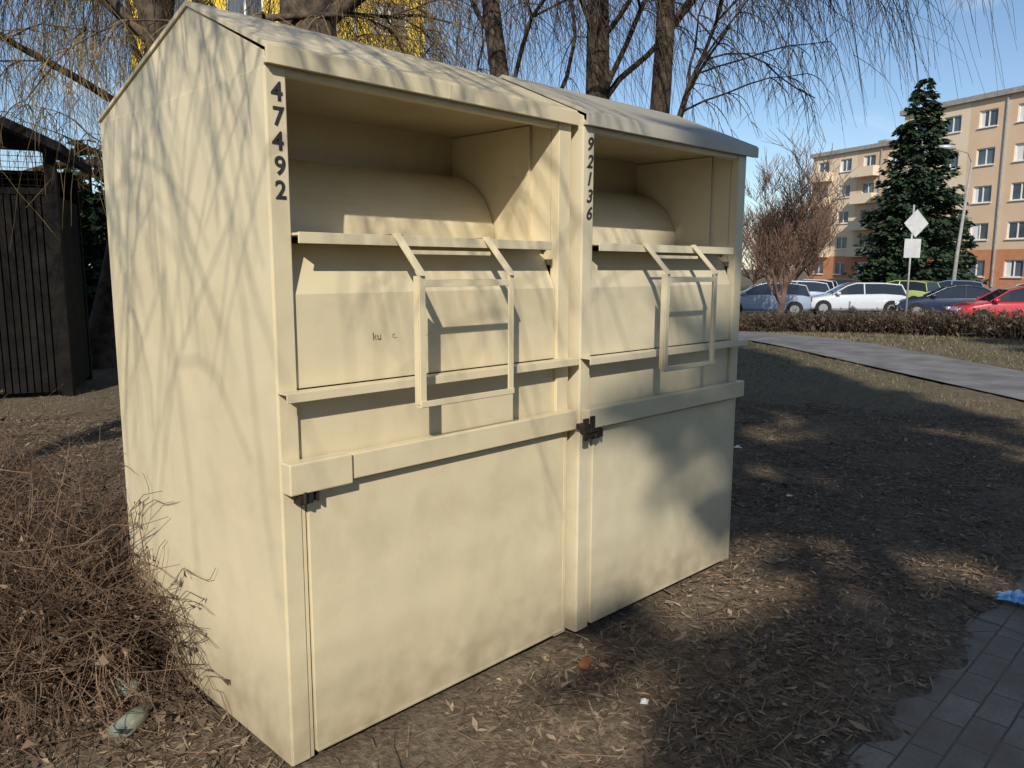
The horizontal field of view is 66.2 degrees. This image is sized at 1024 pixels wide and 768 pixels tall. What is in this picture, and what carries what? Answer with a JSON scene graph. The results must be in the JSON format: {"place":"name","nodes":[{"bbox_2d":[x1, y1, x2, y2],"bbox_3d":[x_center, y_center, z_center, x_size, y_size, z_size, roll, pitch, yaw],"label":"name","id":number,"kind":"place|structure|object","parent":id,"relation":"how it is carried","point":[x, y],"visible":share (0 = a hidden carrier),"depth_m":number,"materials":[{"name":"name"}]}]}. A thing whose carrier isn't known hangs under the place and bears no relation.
{"place":"outdoors","nodes":[
{"label":"outdoors","id":0,"kind":"place"},
{"bbox_2d":[174,0,404,33],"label":"window glass","id":1,"kind":"object","parent":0,"point":[238,10],"visible":0.01,"depth_m":37.18,"materials":[{"name":"glass"}]},
{"bbox_2d":[0,269,1023,767],"bbox_3d":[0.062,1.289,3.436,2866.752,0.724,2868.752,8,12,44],"label":"ground","id":2,"kind":"structure","parent":0,"point":[438,745],"depth_m":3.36,"materials":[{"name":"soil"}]},
{"bbox_2d":[0,115,92,396],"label":"wooden shelter","id":3,"kind":"object","parent":2,"relation":"on","point":[45,346],"visible":0.97,"depth_m":8.57,"materials":[{"name":"brown wood"}]},
{"bbox_2d":[59,139,104,285],"bbox_3d":[-8.783,-2.940,16.794,3.872,4.422,3.729,4,9,26],"label":"spruce tree","id":4,"kind":"object","parent":2,"relation":"on","point":[99,188],"visible":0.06,"depth_m":16.36,"materials":[{"name":"green plant"}]},
{"bbox_2d":[79,190,107,319],"bbox_3d":[-6.580,-1.630,12.453,2.228,2.818,2.153,8,12,44],"label":"spruce tree","id":5,"kind":"object","parent":2,"relation":"on","point":[94,227],"visible":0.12,"depth_m":12.07,"materials":[{"name":"green plant"}]},
{"bbox_2d":[0,384,245,767],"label":"dry shrub","id":6,"kind":"object","parent":2,"relation":"on","point":[71,610],"visible":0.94,"depth_m":2.74,"materials":[{"name":"brown plant"}]},
{"bbox_2d":[110,677,141,697],"bbox_3d":[-1.310,1.034,2.669,0.082,0.061,0.060,3,9,20],"label":"glass jar","id":7,"kind":"object","parent":2,"relation":"on","point":[124,693],"visible":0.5,"depth_m":2.65,"materials":[{"name":"clear glass"}]},
{"bbox_2d":[107,702,152,742],"bbox_3d":[-1.198,1.065,2.487,0.068,0.067,0.170,2,9,10],"label":"plastic bottle","id":8,"kind":"object","parent":2,"relation":"on","point":[125,725],"visible":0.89,"depth_m":2.44,"materials":[{"name":"clear plastic"}]},
{"bbox_2d":[0,0,554,369],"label":"willow tree","id":9,"kind":"object","parent":2,"relation":"on","point":[102,338],"visible":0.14,"depth_m":11.07,"materials":[{"name":"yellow plant"}]},
{"bbox_2d":[130,0,424,67],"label":"walls","id":10,"kind":"structure","parent":2,"relation":"on","point":[218,6],"depth_m":38.29,"materials":[{"name":"concrete"}]},
{"bbox_2d":[226,0,405,38],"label":"window frames","id":11,"kind":"structure","parent":10,"relation":"attached to","point":[338,31],"depth_m":38.27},
{"bbox_2d":[98,0,578,766],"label":"clothing donation bin","id":12,"kind":"object","parent":2,"relation":"on","point":[340,280],"visible":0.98,"depth_m":2.46,"materials":[{"name":"beige metal"}]},
{"bbox_2d":[301,432,564,756],"bbox_3d":[-0.196,0.635,2.635,0.023,0.810,1.116,8,12,44],"label":"door","id":13,"kind":"structure","parent":12,"relation":"in","point":[424,578],"depth_m":2.54,"materials":[{"name":"beige paint"}]},
{"bbox_2d":[0,0,799,182],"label":"willow tree","id":14,"kind":"object","parent":2,"relation":"on","point":[150,25],"visible":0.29,"depth_m":9.22,"materials":[{"name":"brown plant"}]},
{"bbox_2d":[0,399,1023,767],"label":"fallen twigs","id":15,"kind":"object","parent":2,"relation":"on","point":[784,665],"visible":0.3,"depth_m":3.46,"materials":[{"name":"brown wood"}]},
{"bbox_2d":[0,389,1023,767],"bbox_3d":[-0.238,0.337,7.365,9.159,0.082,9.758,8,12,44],"label":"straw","id":16,"kind":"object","parent":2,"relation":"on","point":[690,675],"visible":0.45,"depth_m":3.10,"materials":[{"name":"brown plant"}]},
{"bbox_2d":[578,657,592,669],"bbox_3d":[0.267,1.016,2.854,0.040,0.020,0.060,3,9,21],"label":"wood chip","id":17,"kind":"object","parent":2,"relation":"on","point":[585,663],"visible":1,"depth_m":2.83,"materials":[{"name":"brown wood"}]},
{"bbox_2d":[201,0,1016,148],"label":"willow tree","id":18,"kind":"object","parent":2,"relation":"on","point":[596,13],"visible":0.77,"depth_m":7.32,"materials":[{"name":"brown plant"}]},
{"bbox_2d":[498,74,758,631],"bbox_3d":[0.319,-0.207,3.703,1.235,2.170,1.340,-8,12,-44],"label":"clothing donation bin","id":19,"kind":"object","parent":2,"relation":"on","point":[655,385],"visible":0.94,"depth_m":3.32,"materials":[{"name":"beige metal"}]},
{"bbox_2d":[586,399,733,626],"bbox_3d":[0.676,0.518,3.444,1.062,0.810,0.023,-8,12,-44],"label":"door","id":20,"kind":"structure","parent":19,"relation":"in","point":[659,485],"depth_m":3.38,"materials":[{"name":"beige paint"}]},
{"bbox_2d":[640,698,648,703],"bbox_3d":[0.439,1.048,2.604,0.030,0.010,0.040,2,9,15],"label":"paper scrap","id":21,"kind":"object","parent":2,"relation":"on","point":[644,701],"visible":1,"depth_m":2.60,"materials":[{"name":"white paper"}]},
{"bbox_2d":[741,187,834,284],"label":"distant trees","id":22,"kind":"object","parent":2,"relation":"on","point":[810,271],"visible":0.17,"depth_m":70.53,"materials":[{"name":"brown plant"}]},
{"bbox_2d":[740,310,950,318],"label":"parking lot","id":23,"kind":"structure","parent":2,"relation":"on","point":[772,312],"depth_m":38.33,"materials":[{"name":"grey asphalt"}]},
{"bbox_2d":[740,282,811,314],"bbox_3d":[11.411,-3.866,35.816,4.140,1.550,2.040,2,9,14],"label":"parked car","id":24,"kind":"object","parent":23,"relation":"on","point":[758,296],"visible":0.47,"depth_m":34.93,"materials":[{"name":"blue paint"}]},
{"bbox_2d":[743,123,857,313],"bbox_3d":[10.207,-5.688,28.968,4.210,7.071,5.995,2,9,14],"label":"bare tree","id":25,"kind":"object","parent":23,"relation":"on","point":[767,247],"visible":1,"depth_m":28.97,"materials":[{"name":"brown plant"}]},
{"bbox_2d":[769,176,849,280],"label":"bare tree","id":26,"kind":"object","parent":23,"relation":"on","point":[801,270],"visible":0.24,"depth_m":42.23,"materials":[{"name":"brown plant"}]},
{"bbox_2d":[791,280,829,295],"bbox_3d":[14.312,-4.591,40.762,4.140,1.550,2.040,2,9,14],"label":"parked car","id":27,"kind":"object","parent":23,"relation":"on","point":[816,288],"visible":0.09,"depth_m":39.72,"materials":[{"name":"blue paint"}]},
{"bbox_2d":[797,279,837,288],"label":"parked car","id":28,"kind":"object","parent":23,"relation":"on","point":[831,284],"visible":0.07,"depth_m":45.54,"materials":[{"name":"grey paint"}]},
{"bbox_2d":[827,278,860,284],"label":"parked car","id":29,"kind":"object","parent":23,"relation":"on","point":[840,281],"visible":0.06,"depth_m":48.67,"materials":[{"name":"grey paint"}]},
{"bbox_2d":[808,282,905,314],"bbox_3d":[15.911,-3.990,36.806,4.540,1.530,2.040,1,9,8],"label":"parked car","id":30,"kind":"object","parent":23,"relation":"on","point":[865,296],"visible":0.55,"depth_m":35.99,"materials":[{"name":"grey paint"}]},
{"bbox_2d":[886,280,939,297],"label":"parked car","id":31,"kind":"object","parent":23,"relation":"on","point":[918,288],"visible":0.14,"depth_m":42.23,"materials":[{"name":"green paint"}]},
{"bbox_2d":[903,205,928,315],"bbox_3d":[15.131,-4.468,29.679,1.038,4.500,0.090,-2,9,-11],"label":"traffic sign","id":32,"kind":"object","parent":23,"relation":"on","point":[916,223],"visible":0.98,"depth_m":29.48,"materials":[{"name":"metal"}]},
{"bbox_2d":[894,284,991,315],"bbox_3d":[19.010,-3.529,33.841,4.540,1.503,2.040,4,9,22],"label":"parked car","id":33,"kind":"object","parent":23,"relation":"on","point":[941,297],"visible":0.48,"depth_m":33.27,"materials":[{"name":"blue paint"}]},
{"bbox_2d":[938,144,972,279],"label":"street lamp","id":34,"kind":"object","parent":23,"relation":"on","point":[956,258],"visible":0.84,"depth_m":44.02,"materials":[{"name":"metal"}]},
{"bbox_2d":[938,280,983,286],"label":"parked car","id":35,"kind":"object","parent":23,"relation":"on","point":[956,282],"depth_m":43.75,"materials":[{"name":"blue paint"}]},
{"bbox_2d":[946,286,1023,322],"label":"parked car","id":36,"kind":"object","parent":23,"relation":"on","point":[1008,298],"visible":0.45,"depth_m":28.30,"materials":[{"name":"red paint"}]},
{"bbox_2d":[807,145,900,279],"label":"walls","id":37,"kind":"structure","parent":2,"relation":"on","point":[856,186],"depth_m":92.58,"materials":[{"name":"beige paint"}]},
{"bbox_2d":[805,165,879,256],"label":"balconies","id":38,"kind":"structure","parent":37,"relation":"attached to","point":[863,172],"depth_m":90.10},
{"bbox_2d":[810,139,894,158],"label":"roof","id":39,"kind":"structure","parent":37,"relation":"on","point":[882,143],"depth_m":91.39,"materials":[{"name":"concrete"}]},
{"bbox_2d":[813,147,895,281],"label":"window frames","id":40,"kind":"structure","parent":37,"relation":"attached to","point":[865,164],"depth_m":92.59,"materials":[{"name":"white plastic"}]},
{"bbox_2d":[814,152,900,273],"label":"window glass","id":41,"kind":"object","parent":40,"relation":"in","point":[865,190],"visible":0.23,"depth_m":93.01,"materials":[{"name":"grey glass"}]},
{"bbox_2d":[738,332,1023,399],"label":"footpath","id":42,"kind":"structure","parent":2,"relation":"on","point":[992,379],"depth_m":11.95,"materials":[{"name":"concrete"}]},
{"bbox_2d":[739,306,1023,339],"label":"hedge","id":43,"kind":"object","parent":2,"relation":"on","point":[1000,325],"visible":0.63,"depth_m":19.61,"materials":[{"name":"brown plant"}]},
{"bbox_2d":[841,78,980,282],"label":"spruce tree","id":44,"kind":"object","parent":2,"relation":"on","point":[899,199],"visible":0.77,"depth_m":47.88,"materials":[{"name":"green plant"}]},
{"bbox_2d":[930,209,989,284],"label":"spruce tree","id":45,"kind":"object","parent":2,"relation":"on","point":[967,236],"visible":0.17,"depth_m":56.69,"materials":[{"name":"green plant"}]},
{"bbox_2d":[898,92,1023,290],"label":"walls","id":46,"kind":"structure","parent":2,"relation":"on","point":[971,138],"depth_m":67.62,"materials":[{"name":"beige paint"}]},
{"bbox_2d":[900,85,1023,116],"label":"roof","id":47,"kind":"structure","parent":46,"relation":"on","point":[994,94],"depth_m":67.78,"materials":[{"name":"concrete"}]},
{"bbox_2d":[906,94,1023,286],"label":"window frames","id":48,"kind":"structure","parent":46,"relation":"attached to","point":[1019,149],"depth_m":67.11,"materials":[{"name":"white plastic"}]},
{"bbox_2d":[915,109,1023,275],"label":"window glass","id":49,"kind":"object","parent":48,"relation":"in","point":[987,195],"visible":0.3,"depth_m":68.00,"materials":[{"name":"glass"}]},
{"bbox_2d":[0,0,1023,269],"label":"sky","id":50,"kind":"structure","parent":0,"point":[880,122],"materials":[{"name":"blue"}]},
{"bbox_2d":[845,566,1023,767],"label":"pavement","id":51,"kind":"structure","parent":0,"point":[970,714],"depth_m":2.57,"materials":[{"name":"grey concrete"}]},
{"bbox_2d":[996,589,1023,604],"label":"plastic bag","id":52,"kind":"object","parent":51,"relation":"on","point":[1016,596],"visible":1,"depth_m":3.40,"materials":[{"name":"blue plastic"}]}
]}

